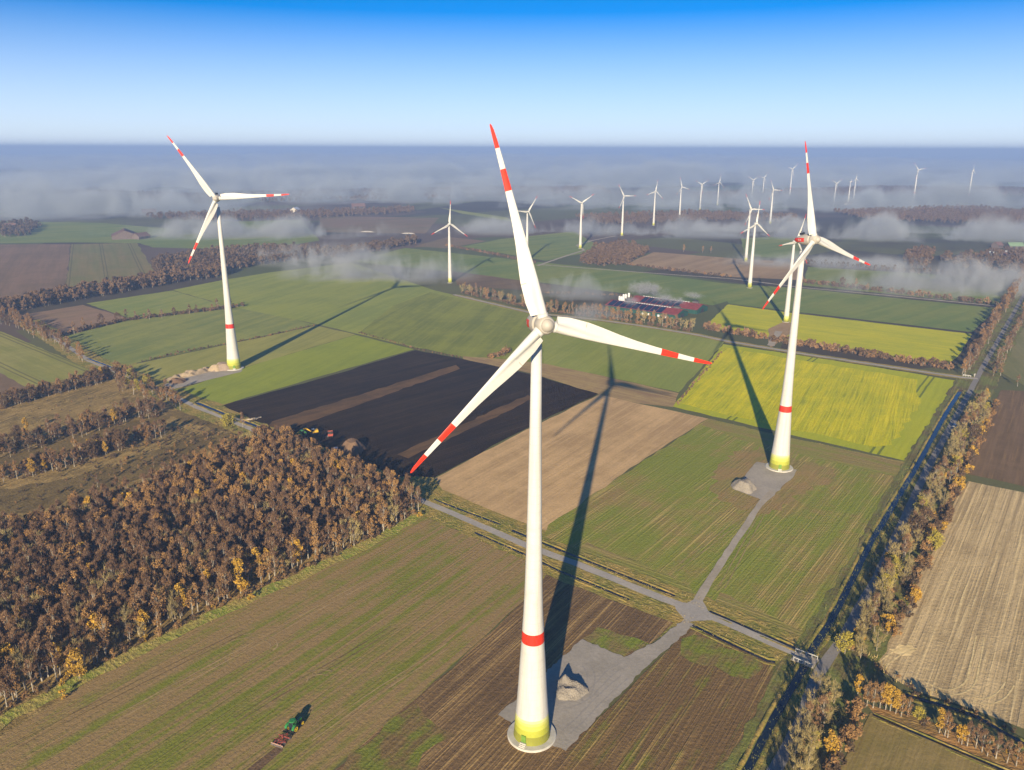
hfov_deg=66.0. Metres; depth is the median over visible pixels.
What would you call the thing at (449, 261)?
wind turbine
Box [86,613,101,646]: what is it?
birch tree
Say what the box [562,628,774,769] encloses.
field
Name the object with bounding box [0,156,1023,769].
ground
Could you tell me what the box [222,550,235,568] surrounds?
birch tree
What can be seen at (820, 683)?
lane tree
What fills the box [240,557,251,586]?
birch tree
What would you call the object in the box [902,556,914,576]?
lane tree
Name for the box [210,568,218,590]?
birch tree
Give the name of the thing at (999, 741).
birch tree
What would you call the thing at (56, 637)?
birch tree
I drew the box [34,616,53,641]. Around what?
birch tree
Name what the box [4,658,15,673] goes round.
birch tree
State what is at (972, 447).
shrub
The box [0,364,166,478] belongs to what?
thicket
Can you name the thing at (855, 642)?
lane tree
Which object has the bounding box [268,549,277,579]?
birch tree
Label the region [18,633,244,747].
wheel tracks
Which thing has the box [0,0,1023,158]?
sky
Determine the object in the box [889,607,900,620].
shrub
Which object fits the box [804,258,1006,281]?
hedge
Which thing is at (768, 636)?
ditch water
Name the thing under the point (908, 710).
birch tree
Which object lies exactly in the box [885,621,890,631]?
lane tree
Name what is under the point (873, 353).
hedge
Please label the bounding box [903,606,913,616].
shrub
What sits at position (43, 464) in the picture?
moor tree
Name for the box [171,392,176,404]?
moor tree
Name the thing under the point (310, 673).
wheel tracks
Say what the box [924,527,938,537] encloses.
shrub
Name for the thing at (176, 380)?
earth heap
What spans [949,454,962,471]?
lane tree
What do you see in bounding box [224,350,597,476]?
field
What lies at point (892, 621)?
shrub
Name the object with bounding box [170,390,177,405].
moor tree
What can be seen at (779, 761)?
road
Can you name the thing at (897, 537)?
lane tree
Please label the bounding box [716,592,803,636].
field headland
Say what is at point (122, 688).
wheel tracks
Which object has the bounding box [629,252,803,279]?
field
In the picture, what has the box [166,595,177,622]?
birch tree
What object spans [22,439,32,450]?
moor tree
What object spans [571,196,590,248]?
wind turbine
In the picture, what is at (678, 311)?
solar barn
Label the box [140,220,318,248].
field
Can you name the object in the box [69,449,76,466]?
moor tree
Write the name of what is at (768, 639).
ditch bank
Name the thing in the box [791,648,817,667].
canal bridge
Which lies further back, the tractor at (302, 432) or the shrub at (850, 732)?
the tractor at (302, 432)
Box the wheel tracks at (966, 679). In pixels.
[924,636,976,689]
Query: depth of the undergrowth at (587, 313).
648.83 m
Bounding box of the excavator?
[294,428,317,434]
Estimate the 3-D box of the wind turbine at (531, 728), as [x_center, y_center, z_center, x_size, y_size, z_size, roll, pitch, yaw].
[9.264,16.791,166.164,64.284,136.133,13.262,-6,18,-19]
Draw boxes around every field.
[0,222,184,242]
[0,244,69,299]
[0,331,89,386]
[0,373,25,394]
[0,516,544,769]
[22,305,127,334]
[65,243,152,287]
[67,308,313,363]
[86,290,222,317]
[129,326,354,387]
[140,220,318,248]
[175,263,527,348]
[180,335,412,403]
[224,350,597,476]
[269,365,459,429]
[319,216,438,233]
[336,575,672,769]
[343,703,455,769]
[353,248,726,304]
[362,292,543,362]
[398,395,529,457]
[414,237,483,247]
[435,395,707,529]
[443,208,511,221]
[452,271,550,292]
[463,231,595,260]
[463,356,677,406]
[542,317,723,391]
[544,419,893,631]
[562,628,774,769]
[583,627,648,656]
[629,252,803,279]
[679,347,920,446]
[704,304,971,365]
[722,283,993,331]
[741,236,799,258]
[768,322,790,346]
[803,267,1008,304]
[825,201,1022,220]
[841,713,997,769]
[879,481,1023,728]
[966,390,1023,485]
[1002,328,1023,384]
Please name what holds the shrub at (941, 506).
on the verge at (847, 667)
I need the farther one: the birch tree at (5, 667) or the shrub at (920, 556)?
the shrub at (920, 556)
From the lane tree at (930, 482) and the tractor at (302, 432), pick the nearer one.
the lane tree at (930, 482)
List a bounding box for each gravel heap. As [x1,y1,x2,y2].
[555,674,588,700]
[731,478,756,493]
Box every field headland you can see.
[579,542,693,593]
[701,419,904,475]
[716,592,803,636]
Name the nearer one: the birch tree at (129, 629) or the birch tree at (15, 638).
the birch tree at (15, 638)
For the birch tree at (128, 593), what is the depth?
229.54 m
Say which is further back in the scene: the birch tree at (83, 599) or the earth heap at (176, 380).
the earth heap at (176, 380)
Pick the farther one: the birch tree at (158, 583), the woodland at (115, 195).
the woodland at (115, 195)
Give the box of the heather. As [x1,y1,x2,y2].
[0,390,244,509]
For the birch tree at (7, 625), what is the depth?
211.59 m
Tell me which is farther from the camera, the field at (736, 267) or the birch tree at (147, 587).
the field at (736, 267)
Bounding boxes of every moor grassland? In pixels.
[0,371,412,737]
[0,414,169,468]
[0,432,238,519]
[164,410,229,431]
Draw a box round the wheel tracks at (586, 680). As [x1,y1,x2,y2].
[581,665,587,702]
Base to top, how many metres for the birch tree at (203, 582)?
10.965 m
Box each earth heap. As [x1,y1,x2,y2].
[168,378,186,383]
[213,362,229,371]
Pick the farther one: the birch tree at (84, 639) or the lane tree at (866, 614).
the lane tree at (866, 614)
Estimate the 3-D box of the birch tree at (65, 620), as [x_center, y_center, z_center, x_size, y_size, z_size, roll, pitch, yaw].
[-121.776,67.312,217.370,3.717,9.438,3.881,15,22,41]
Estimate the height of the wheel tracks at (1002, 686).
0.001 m
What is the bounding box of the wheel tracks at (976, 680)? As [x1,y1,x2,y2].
[921,638,984,694]
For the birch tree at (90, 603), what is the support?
on the moor grassland at (40, 407)
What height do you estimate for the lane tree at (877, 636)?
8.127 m
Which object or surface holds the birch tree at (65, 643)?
on the ground at (880, 242)
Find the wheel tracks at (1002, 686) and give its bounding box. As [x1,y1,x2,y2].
[973,681,1005,698]
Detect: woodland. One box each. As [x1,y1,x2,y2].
[0,189,219,205]
[0,216,41,236]
[0,258,229,310]
[0,424,421,621]
[146,205,414,221]
[151,241,325,271]
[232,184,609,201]
[321,234,417,258]
[575,208,799,224]
[579,238,648,265]
[686,185,1023,200]
[833,204,1023,224]
[902,245,936,267]
[939,246,1023,273]
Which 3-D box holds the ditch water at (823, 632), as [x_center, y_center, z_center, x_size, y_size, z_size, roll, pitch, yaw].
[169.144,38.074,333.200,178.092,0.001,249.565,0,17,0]
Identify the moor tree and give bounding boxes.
[0,466,4,481]
[1,396,6,406]
[8,432,19,446]
[9,427,20,440]
[11,424,22,439]
[11,460,20,478]
[12,389,25,403]
[21,385,34,400]
[21,417,28,427]
[21,460,26,474]
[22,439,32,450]
[26,458,36,476]
[27,457,39,474]
[31,384,37,398]
[34,450,48,469]
[41,460,46,472]
[43,418,50,432]
[49,384,57,394]
[53,414,61,430]
[67,374,73,388]
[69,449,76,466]
[71,438,77,453]
[73,370,80,386]
[76,443,84,458]
[79,413,86,422]
[81,439,95,458]
[82,370,91,381]
[83,423,88,434]
[88,432,102,451]
[89,368,101,384]
[99,413,110,425]
[101,365,111,379]
[101,441,107,453]
[109,366,119,378]
[109,409,117,425]
[111,428,123,447]
[113,431,127,449]
[115,374,126,390]
[120,405,127,420]
[122,365,128,375]
[125,368,136,379]
[129,380,135,394]
[133,379,140,388]
[135,400,141,416]
[136,424,141,440]
[140,398,150,413]
[140,418,148,431]
[142,375,149,387]
[145,425,150,436]
[150,423,156,433]
[151,397,157,414]
[154,386,162,397]
[156,419,162,437]
[158,387,164,400]
[167,386,173,404]
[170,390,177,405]
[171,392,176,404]
[176,393,182,409]
[239,411,244,425]
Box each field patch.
[681,635,763,678]
[709,446,836,513]
[890,644,914,655]
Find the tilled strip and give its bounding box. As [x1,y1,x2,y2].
[247,747,282,769]
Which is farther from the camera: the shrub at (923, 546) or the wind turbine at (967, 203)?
the wind turbine at (967, 203)
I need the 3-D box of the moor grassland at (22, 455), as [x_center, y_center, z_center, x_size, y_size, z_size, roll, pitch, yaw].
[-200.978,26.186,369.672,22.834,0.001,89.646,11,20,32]
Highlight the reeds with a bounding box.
[862,649,974,710]
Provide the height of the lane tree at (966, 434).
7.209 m
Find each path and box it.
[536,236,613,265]
[538,264,995,305]
[693,490,774,600]
[768,331,781,345]
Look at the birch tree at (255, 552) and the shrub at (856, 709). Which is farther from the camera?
the birch tree at (255, 552)
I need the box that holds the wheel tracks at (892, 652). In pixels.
[879,644,909,662]
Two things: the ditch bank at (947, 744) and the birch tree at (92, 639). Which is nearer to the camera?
the ditch bank at (947, 744)
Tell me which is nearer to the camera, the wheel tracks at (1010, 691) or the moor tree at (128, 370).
the wheel tracks at (1010, 691)
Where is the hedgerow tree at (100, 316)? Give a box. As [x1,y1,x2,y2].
[97,312,104,325]
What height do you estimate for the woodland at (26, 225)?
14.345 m
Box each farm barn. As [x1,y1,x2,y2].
[111,228,136,239]
[842,202,869,204]
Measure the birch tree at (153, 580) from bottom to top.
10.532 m
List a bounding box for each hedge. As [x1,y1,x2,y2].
[56,302,244,335]
[141,324,314,361]
[358,331,460,357]
[445,244,535,262]
[487,345,510,358]
[545,290,634,297]
[627,263,730,276]
[677,351,721,404]
[702,321,767,338]
[770,334,953,369]
[802,278,996,304]
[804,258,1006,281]
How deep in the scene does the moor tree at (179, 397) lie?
410.92 m
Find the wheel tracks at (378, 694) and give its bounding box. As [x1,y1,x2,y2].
[311,646,451,740]
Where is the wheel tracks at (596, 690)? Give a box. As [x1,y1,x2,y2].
[563,666,626,708]
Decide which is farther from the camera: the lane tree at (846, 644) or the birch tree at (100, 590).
the birch tree at (100, 590)
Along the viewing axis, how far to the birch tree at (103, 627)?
211.98 m
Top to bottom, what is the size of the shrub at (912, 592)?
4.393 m
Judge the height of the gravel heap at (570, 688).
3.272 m
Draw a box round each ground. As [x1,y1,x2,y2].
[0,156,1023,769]
[868,704,1023,769]
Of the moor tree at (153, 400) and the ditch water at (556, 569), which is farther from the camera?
the moor tree at (153, 400)
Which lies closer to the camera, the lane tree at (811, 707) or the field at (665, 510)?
the lane tree at (811, 707)
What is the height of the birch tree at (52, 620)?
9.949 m
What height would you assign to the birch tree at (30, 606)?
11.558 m
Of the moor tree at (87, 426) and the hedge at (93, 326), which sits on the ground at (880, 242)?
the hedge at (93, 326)
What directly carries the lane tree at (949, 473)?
on the verge at (847, 667)
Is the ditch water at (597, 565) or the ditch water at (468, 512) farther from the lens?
the ditch water at (468, 512)
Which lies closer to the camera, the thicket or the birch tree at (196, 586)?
the birch tree at (196, 586)
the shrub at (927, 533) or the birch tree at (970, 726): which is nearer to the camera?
the birch tree at (970, 726)
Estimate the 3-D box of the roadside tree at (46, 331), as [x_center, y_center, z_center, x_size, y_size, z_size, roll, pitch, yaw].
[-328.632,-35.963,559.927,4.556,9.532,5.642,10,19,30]
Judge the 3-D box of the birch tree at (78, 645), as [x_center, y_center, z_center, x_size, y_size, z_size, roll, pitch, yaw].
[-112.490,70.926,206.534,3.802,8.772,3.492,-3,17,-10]
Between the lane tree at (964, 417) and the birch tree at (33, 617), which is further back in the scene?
the lane tree at (964, 417)
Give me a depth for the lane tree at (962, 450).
340.86 m
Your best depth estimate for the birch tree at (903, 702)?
190.24 m
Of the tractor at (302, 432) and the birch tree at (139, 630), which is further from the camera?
the tractor at (302, 432)
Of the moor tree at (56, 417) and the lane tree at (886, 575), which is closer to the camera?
the lane tree at (886, 575)
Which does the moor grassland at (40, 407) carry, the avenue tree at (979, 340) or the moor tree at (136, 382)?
the moor tree at (136, 382)
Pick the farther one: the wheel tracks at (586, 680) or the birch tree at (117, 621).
the birch tree at (117, 621)
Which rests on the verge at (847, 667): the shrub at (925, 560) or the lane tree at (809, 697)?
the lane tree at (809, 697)
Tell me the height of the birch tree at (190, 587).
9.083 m
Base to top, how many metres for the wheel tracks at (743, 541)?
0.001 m
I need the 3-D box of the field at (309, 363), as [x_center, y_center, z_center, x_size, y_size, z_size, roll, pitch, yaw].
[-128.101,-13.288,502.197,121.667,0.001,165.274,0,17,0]
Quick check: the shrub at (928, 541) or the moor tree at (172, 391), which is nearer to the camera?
the shrub at (928, 541)
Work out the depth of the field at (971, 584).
233.57 m
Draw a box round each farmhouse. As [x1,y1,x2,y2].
[131,232,150,239]
[141,208,155,214]
[351,203,364,208]
[991,241,1003,247]
[1005,242,1023,248]
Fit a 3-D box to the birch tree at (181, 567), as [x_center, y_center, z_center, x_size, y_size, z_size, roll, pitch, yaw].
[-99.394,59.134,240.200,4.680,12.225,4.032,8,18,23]
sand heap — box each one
[163,367,210,380]
[208,364,218,371]
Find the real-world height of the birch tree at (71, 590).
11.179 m
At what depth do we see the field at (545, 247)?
1121.07 m
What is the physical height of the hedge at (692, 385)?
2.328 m
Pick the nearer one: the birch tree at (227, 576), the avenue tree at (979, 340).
the birch tree at (227, 576)
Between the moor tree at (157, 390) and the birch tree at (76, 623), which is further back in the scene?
the moor tree at (157, 390)
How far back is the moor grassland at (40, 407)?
345.52 m
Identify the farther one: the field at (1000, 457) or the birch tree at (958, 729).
the field at (1000, 457)
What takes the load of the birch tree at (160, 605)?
on the moor grassland at (40, 407)
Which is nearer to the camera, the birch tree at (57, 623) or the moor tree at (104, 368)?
the birch tree at (57, 623)
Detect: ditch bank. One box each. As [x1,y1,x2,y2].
[193,403,254,427]
[200,401,293,439]
[436,498,501,523]
[477,532,630,598]
[487,540,626,601]
[509,531,672,597]
[514,529,675,594]
[690,626,775,665]
[694,624,774,660]
[712,610,802,648]
[719,618,800,652]
[735,663,799,769]
[755,669,811,769]
[802,389,958,653]
[814,390,965,657]
[872,716,996,769]
[874,712,1009,769]
[904,691,1023,741]
[904,697,1023,748]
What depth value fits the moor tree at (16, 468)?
325.15 m
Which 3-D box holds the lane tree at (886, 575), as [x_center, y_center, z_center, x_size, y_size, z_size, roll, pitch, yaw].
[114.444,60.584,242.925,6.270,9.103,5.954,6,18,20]
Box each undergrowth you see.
[0,509,416,714]
[461,290,690,331]
[850,648,1023,762]
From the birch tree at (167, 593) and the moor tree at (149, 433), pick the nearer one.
the birch tree at (167, 593)
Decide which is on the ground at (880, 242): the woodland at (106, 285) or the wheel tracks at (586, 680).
the woodland at (106, 285)
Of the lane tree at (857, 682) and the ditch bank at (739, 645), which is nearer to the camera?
the lane tree at (857, 682)
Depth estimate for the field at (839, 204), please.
1991.18 m
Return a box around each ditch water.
[88,358,119,370]
[196,402,279,435]
[433,499,500,524]
[475,532,629,599]
[511,530,674,595]
[692,625,774,662]
[709,611,803,652]
[742,665,807,769]
[807,389,962,656]
[873,714,1004,769]
[904,693,1023,744]
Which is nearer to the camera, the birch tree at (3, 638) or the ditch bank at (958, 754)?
the ditch bank at (958, 754)
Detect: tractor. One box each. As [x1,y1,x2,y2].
[284,717,303,733]
[296,429,306,437]
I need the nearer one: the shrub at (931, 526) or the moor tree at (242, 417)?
the shrub at (931, 526)
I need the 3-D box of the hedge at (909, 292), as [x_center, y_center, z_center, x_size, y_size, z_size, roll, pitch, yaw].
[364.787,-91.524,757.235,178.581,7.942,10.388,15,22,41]
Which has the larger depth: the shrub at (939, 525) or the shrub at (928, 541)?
the shrub at (939, 525)
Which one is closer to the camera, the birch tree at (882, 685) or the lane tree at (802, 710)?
the lane tree at (802, 710)
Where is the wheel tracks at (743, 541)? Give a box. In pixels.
[718,451,793,586]
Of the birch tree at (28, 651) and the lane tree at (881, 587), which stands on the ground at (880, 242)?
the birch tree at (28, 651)
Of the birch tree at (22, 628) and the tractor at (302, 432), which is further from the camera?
the tractor at (302, 432)
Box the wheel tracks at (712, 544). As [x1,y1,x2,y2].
[678,516,747,570]
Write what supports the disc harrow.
on the field at (433, 587)
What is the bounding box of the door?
[521,735,525,743]
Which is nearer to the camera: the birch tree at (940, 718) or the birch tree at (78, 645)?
the birch tree at (940, 718)
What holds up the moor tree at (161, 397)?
on the moor grassland at (40, 407)
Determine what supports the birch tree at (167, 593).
on the moor grassland at (40, 407)
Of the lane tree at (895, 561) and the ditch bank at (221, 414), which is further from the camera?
the ditch bank at (221, 414)
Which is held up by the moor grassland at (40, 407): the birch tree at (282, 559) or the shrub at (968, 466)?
the birch tree at (282, 559)
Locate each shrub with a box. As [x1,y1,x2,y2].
[58,688,66,698]
[247,593,254,599]
[797,739,806,752]
[810,719,823,735]
[823,762,831,769]
[824,753,841,768]
[827,764,840,769]
[835,736,849,751]
[837,751,846,765]
[839,726,850,739]
[841,722,862,743]
[845,694,863,713]
[847,740,854,752]
[849,716,862,725]
[850,703,868,718]
[852,626,866,639]
[880,613,897,630]
[881,619,891,633]
[884,551,892,557]
[884,613,903,629]
[886,590,896,601]
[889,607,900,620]
[892,627,901,635]
[899,601,907,612]
[900,576,913,586]
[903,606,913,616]
[904,590,917,602]
[907,573,919,584]
[909,582,920,594]
[909,596,917,607]
[911,588,921,599]
[914,554,924,565]
[916,567,922,576]
[918,558,932,569]
[920,543,928,553]
[921,537,933,550]
[924,522,936,535]
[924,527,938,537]
[925,542,934,551]
[925,553,934,564]
[933,518,943,526]
[934,522,945,533]
[939,500,948,510]
[940,512,952,522]
[941,520,949,529]
[945,504,954,513]
[947,509,953,519]
[949,483,957,490]
[957,476,965,486]
[965,464,974,473]
[968,444,978,454]
[975,435,986,441]
[986,421,993,427]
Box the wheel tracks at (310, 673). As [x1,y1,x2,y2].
[233,626,390,717]
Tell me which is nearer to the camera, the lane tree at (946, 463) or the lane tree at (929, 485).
the lane tree at (929, 485)
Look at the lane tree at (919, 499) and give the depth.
294.20 m
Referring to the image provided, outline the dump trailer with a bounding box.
[327,430,332,437]
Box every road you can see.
[32,322,819,660]
[454,294,977,378]
[766,292,1023,769]
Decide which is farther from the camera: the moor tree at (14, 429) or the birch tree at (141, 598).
the moor tree at (14, 429)
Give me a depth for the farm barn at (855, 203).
1976.19 m
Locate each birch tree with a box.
[0,610,12,647]
[0,610,14,626]
[0,632,6,644]
[0,642,15,660]
[0,656,21,695]
[0,680,8,706]
[3,618,20,639]
[3,663,16,700]
[4,621,14,634]
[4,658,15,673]
[6,631,15,649]
[8,645,36,689]
[8,673,20,700]
[9,606,26,632]
[9,636,21,669]
[11,607,22,633]
[13,634,25,661]
[14,662,24,688]
[16,616,32,633]
[17,610,31,629]
[18,634,35,659]
[18,644,27,665]
[22,618,33,633]
[22,659,38,692]
[23,632,33,653]
[23,647,37,678]
[25,601,39,626]
[27,610,37,629]
[27,637,45,681]
[27,655,39,680]
[30,630,43,661]
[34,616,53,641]
[35,638,50,676]
[37,624,48,640]
[41,600,51,622]
[42,632,52,646]
[44,625,59,648]
[45,641,61,681]
[46,609,61,625]
[47,633,60,647]
[47,642,64,675]
[50,618,60,639]
[51,603,64,622]
[54,620,69,643]
[56,625,67,658]
[56,637,76,667]
[59,603,72,623]
[60,594,74,616]
[61,637,70,656]
[62,616,71,633]
[62,644,75,668]
[63,616,78,638]
[65,612,87,634]
[65,647,87,678]
[66,586,81,607]
[66,623,82,659]
[71,608,80,639]
[71,634,92,664]
[72,599,89,615]
[75,617,93,642]
[76,591,85,607]
[76,605,94,642]
[76,642,87,669]
[80,592,90,611]
[82,637,91,660]
[85,585,101,608]
[86,597,100,621]
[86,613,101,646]
[86,633,99,663]
[89,636,100,661]
[90,584,100,608]
[91,596,106,623]
[93,592,111,616]
[94,613,112,653]
[97,629,108,656]
[99,585,107,601]
[102,583,115,610]
[102,603,113,631]
[106,612,115,631]
[107,608,115,627]
[108,626,118,648]
[109,581,127,608]
[111,584,126,604]
[111,596,123,610]
[111,602,133,640]
[113,608,126,637]
[114,618,123,641]
[119,591,129,612]
[121,572,135,590]
[123,624,132,641]
[126,586,137,600]
[127,597,140,633]
[129,584,139,604]
[132,577,142,600]
[133,620,143,636]
[135,590,150,624]
[136,608,149,634]
[140,571,152,594]
[142,580,153,616]
[144,594,150,622]
[148,585,166,624]
[149,570,157,583]
[149,584,163,612]
[149,598,158,625]
[151,604,161,626]
[156,580,164,607]
[160,584,174,617]
[161,576,168,600]
[164,571,173,579]
[164,576,175,595]
[166,585,178,618]
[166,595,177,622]
[170,583,175,596]
[172,582,186,615]
[174,597,183,617]
[177,563,191,587]
[180,577,188,604]
[184,571,194,589]
[184,583,199,608]
[185,590,195,614]
[186,578,194,606]
[191,582,201,611]
[194,568,199,591]
[195,557,209,578]
[200,573,209,604]
[201,579,214,606]
[203,569,212,593]
[207,551,219,580]
[207,582,216,598]
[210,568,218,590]
[213,564,225,596]
[214,583,220,604]
[215,574,227,602]
[216,566,233,600]
[218,564,233,587]
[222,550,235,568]
[228,558,250,592]
[236,553,247,575]
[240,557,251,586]
[244,560,251,580]
[249,547,262,578]
[253,555,263,579]
[257,566,263,582]
[261,549,274,579]
[265,547,280,573]
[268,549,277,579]
[276,550,280,573]
[278,557,284,575]
[862,681,873,705]
[868,679,880,707]
[876,682,888,707]
[881,683,892,709]
[886,685,896,710]
[892,689,904,713]
[898,694,906,716]
[905,696,914,714]
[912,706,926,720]
[935,707,946,732]
[943,709,951,735]
[945,716,954,737]
[956,724,965,741]
[959,725,970,744]
[966,721,974,745]
[972,724,983,748]
[977,729,989,751]
[985,735,996,755]
[993,732,1004,758]
[1004,739,1016,762]
[1014,741,1023,766]
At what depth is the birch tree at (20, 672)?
199.25 m
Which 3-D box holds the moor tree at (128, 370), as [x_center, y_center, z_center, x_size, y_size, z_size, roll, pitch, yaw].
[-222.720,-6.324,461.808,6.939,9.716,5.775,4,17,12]
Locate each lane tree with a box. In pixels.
[784,734,809,768]
[788,722,807,757]
[789,754,809,769]
[795,703,810,735]
[801,699,814,734]
[802,689,819,717]
[803,718,824,750]
[803,747,817,769]
[805,731,823,748]
[808,668,831,697]
[813,699,829,714]
[814,695,830,730]
[815,695,838,726]
[823,729,839,759]
[827,678,843,703]
[834,630,856,653]
[852,634,864,648]
[854,674,864,695]
[855,618,869,634]
[855,633,869,659]
[858,599,877,619]
[858,630,866,644]
[859,605,873,627]
[868,591,879,609]
[869,613,874,629]
[870,592,879,612]
[872,573,892,592]
[872,611,879,629]
[872,627,888,650]
[873,579,882,592]
[875,574,894,596]
[879,567,896,586]
[881,558,894,573]
[881,587,893,604]
[881,598,896,617]
[884,562,891,577]
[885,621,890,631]
[888,543,901,559]
[889,539,900,552]
[889,554,902,567]
[890,559,904,577]
[894,533,903,544]
[897,524,908,540]
[897,563,912,582]
[900,535,908,559]
[902,533,911,556]
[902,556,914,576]
[908,509,917,533]
[908,512,927,536]
[908,538,917,554]
[912,495,928,510]
[913,528,924,542]
[916,491,929,505]
[918,498,924,514]
[919,505,935,525]
[925,476,935,489]
[927,471,939,491]
[927,482,939,496]
[928,493,935,508]
[928,529,944,550]
[932,465,940,478]
[935,488,950,504]
[936,475,946,489]
[939,455,946,466]
[940,459,948,473]
[943,447,954,458]
[947,441,959,452]
[947,466,956,484]
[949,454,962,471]
[951,425,961,435]
[953,459,961,472]
[955,448,965,457]
[957,421,967,436]
[959,440,967,449]
[960,415,968,425]
[961,428,969,437]
[967,402,979,411]
[967,426,976,438]
[969,412,975,422]
[971,422,981,432]
[976,396,981,413]
[980,409,989,420]
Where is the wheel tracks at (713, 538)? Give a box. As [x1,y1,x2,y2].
[673,506,751,568]
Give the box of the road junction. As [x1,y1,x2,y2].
[673,599,719,621]
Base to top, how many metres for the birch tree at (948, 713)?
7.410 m
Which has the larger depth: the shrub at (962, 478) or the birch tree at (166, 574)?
the shrub at (962, 478)
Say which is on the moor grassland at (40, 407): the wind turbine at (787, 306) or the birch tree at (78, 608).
the birch tree at (78, 608)
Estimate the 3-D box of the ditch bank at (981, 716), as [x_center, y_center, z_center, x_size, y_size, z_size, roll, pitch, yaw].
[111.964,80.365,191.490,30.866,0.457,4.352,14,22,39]
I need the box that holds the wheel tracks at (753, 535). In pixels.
[724,451,798,587]
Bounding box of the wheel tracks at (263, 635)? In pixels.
[232,633,277,650]
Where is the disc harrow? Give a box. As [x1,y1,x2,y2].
[271,733,290,748]
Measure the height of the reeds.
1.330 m
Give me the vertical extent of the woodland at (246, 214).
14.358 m
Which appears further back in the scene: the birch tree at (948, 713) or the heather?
the heather
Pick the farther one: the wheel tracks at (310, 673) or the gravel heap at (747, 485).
the gravel heap at (747, 485)
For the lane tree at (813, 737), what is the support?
on the verge at (847, 667)
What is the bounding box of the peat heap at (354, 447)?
[340,438,365,455]
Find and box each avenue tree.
[961,359,966,375]
[964,355,969,373]
[966,342,975,352]
[968,353,973,367]
[973,337,983,349]
[973,351,978,362]
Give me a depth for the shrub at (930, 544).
270.14 m
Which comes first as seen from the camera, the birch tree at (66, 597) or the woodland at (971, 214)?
the birch tree at (66, 597)
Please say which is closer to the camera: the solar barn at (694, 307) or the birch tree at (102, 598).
the birch tree at (102, 598)
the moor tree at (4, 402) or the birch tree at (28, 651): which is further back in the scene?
the moor tree at (4, 402)
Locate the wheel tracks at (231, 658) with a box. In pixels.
[116,579,375,720]
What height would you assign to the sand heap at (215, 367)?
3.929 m
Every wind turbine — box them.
[167,136,288,370]
[410,124,711,752]
[431,200,466,282]
[519,197,536,242]
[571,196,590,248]
[619,186,628,235]
[650,182,658,225]
[677,178,687,215]
[699,181,706,209]
[715,177,722,204]
[742,204,767,287]
[743,195,764,261]
[750,176,758,203]
[762,141,869,472]
[769,182,775,223]
[779,216,806,322]
[789,166,795,194]
[833,180,840,206]
[912,164,924,202]
[966,169,974,204]
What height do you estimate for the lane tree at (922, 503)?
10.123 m
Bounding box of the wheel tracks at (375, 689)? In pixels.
[307,643,446,736]
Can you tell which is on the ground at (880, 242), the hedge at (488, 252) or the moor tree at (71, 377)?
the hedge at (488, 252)
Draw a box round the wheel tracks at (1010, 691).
[973,685,1013,704]
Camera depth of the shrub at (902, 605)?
234.56 m
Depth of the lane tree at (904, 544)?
262.96 m
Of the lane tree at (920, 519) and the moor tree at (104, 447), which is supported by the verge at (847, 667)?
the lane tree at (920, 519)
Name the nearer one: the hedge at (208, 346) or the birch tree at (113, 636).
the birch tree at (113, 636)
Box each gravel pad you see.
[165,370,241,389]
[498,620,693,750]
[734,462,796,498]
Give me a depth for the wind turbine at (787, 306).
620.54 m
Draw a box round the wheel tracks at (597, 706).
[569,679,627,733]
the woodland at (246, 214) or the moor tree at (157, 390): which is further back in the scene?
the woodland at (246, 214)
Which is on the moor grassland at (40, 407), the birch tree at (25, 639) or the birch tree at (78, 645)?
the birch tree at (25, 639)
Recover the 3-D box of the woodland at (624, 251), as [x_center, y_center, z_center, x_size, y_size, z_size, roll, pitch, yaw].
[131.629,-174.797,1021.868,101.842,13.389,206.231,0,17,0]
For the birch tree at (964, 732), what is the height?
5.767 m
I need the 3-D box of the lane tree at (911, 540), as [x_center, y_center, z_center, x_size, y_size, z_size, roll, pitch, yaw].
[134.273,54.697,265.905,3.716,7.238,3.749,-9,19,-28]
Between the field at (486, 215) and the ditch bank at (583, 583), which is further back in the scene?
the field at (486, 215)
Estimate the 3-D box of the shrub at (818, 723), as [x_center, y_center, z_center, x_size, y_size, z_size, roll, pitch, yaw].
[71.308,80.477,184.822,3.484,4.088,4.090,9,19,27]
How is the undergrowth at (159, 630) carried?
on the moor grassland at (40, 407)
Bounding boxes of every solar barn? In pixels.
[605,299,687,318]
[630,295,707,313]
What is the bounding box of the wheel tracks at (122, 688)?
[14,630,241,743]
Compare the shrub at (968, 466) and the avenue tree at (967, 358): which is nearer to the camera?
the shrub at (968, 466)
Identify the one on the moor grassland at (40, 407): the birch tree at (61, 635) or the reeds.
the birch tree at (61, 635)
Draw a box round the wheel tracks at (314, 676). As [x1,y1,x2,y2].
[238,628,395,720]
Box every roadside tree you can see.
[1,313,6,324]
[4,315,11,325]
[15,315,20,327]
[23,318,29,332]
[44,328,52,340]
[63,343,69,353]
[78,348,83,360]
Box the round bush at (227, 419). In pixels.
[220,413,235,425]
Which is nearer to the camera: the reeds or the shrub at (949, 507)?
the reeds
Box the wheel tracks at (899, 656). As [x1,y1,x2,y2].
[885,648,916,667]
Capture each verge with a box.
[0,511,427,729]
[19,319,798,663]
[88,361,775,663]
[452,294,973,379]
[715,281,1023,769]
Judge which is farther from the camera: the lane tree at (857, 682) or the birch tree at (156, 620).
the birch tree at (156, 620)
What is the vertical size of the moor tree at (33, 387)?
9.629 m
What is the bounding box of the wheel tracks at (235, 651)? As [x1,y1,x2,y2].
[112,577,371,717]
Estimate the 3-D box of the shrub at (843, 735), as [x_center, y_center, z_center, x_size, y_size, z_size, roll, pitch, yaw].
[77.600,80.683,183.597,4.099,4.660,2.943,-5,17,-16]
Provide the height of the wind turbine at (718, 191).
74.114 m
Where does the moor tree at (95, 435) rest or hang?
on the moor grassland at (40, 407)

